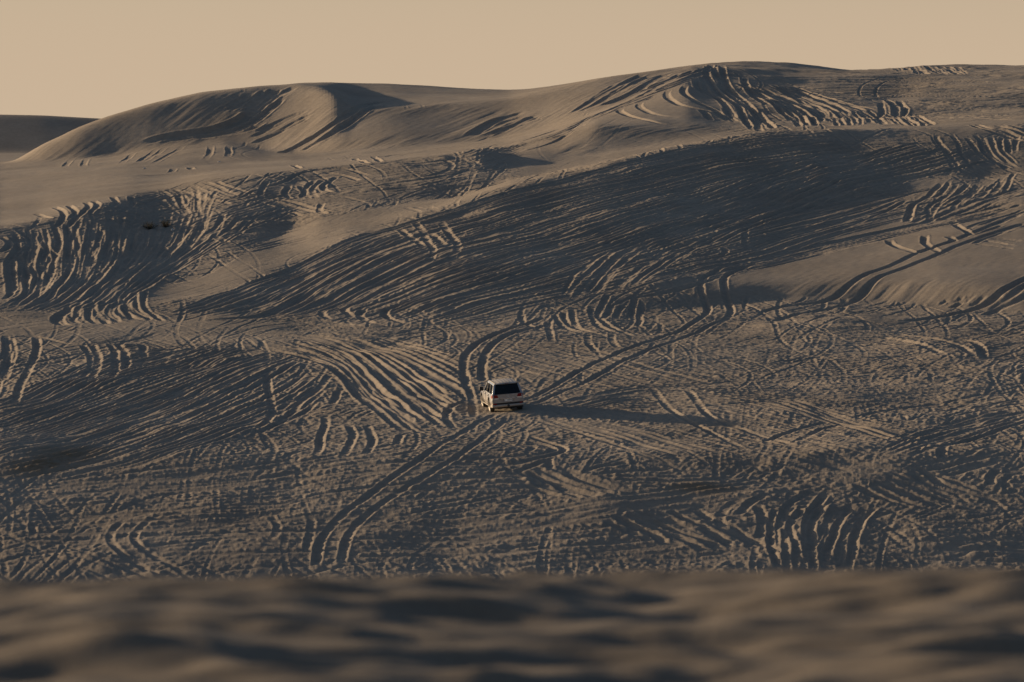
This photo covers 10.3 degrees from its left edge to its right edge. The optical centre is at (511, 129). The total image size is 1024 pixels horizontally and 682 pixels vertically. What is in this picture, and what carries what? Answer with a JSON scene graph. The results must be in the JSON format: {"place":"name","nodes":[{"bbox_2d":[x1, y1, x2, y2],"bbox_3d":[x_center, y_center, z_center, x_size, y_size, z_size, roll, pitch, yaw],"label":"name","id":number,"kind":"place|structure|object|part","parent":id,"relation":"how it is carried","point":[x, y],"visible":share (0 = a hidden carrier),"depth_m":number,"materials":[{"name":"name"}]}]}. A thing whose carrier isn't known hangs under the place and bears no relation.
{"place":"outdoors","nodes":[
{"label":"outdoors","id":0,"kind":"place"},
{"bbox_2d":[0,61,1023,580],"bbox_3d":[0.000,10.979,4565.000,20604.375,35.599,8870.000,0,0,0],"label":"sand dunes","id":1,"kind":"structure","parent":0,"point":[752,315],"depth_m":384.62,"materials":[{"name":"beige sand"}]},
{"bbox_2d":[143,221,158,229],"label":"desert shrub","id":2,"kind":"object","parent":1,"relation":"on","point":[149,227],"visible":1,"depth_m":435.05,"materials":[{"name":"grey plant"}]},
{"bbox_2d":[161,219,173,227],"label":"desert shrub","id":3,"kind":"object","parent":1,"relation":"on","point":[164,224],"visible":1,"depth_m":436.62,"materials":[{"name":"grey plant"}]},
{"bbox_2d":[479,378,523,411],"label":"off road car","id":4,"kind":"object","parent":1,"relation":"on","point":[504,393],"visible":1,"depth_m":341.19,"materials":[{"name":"silver metal"}]},
{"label":"rear window","id":5,"kind":"part","parent":4,"relation":"part of","materials":[{"name":"black glass"}]},
{"bbox_2d":[0,567,1023,681],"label":"foreground dune","id":6,"kind":"structure","parent":0,"point":[949,624],"depth_m":19.91,"materials":[{"name":"beige sand"}]},
{"bbox_2d":[0,0,1023,118],"label":"sky","id":7,"kind":"structure","parent":0,"point":[100,59],"materials":[{"name":"beige"}]}
]}

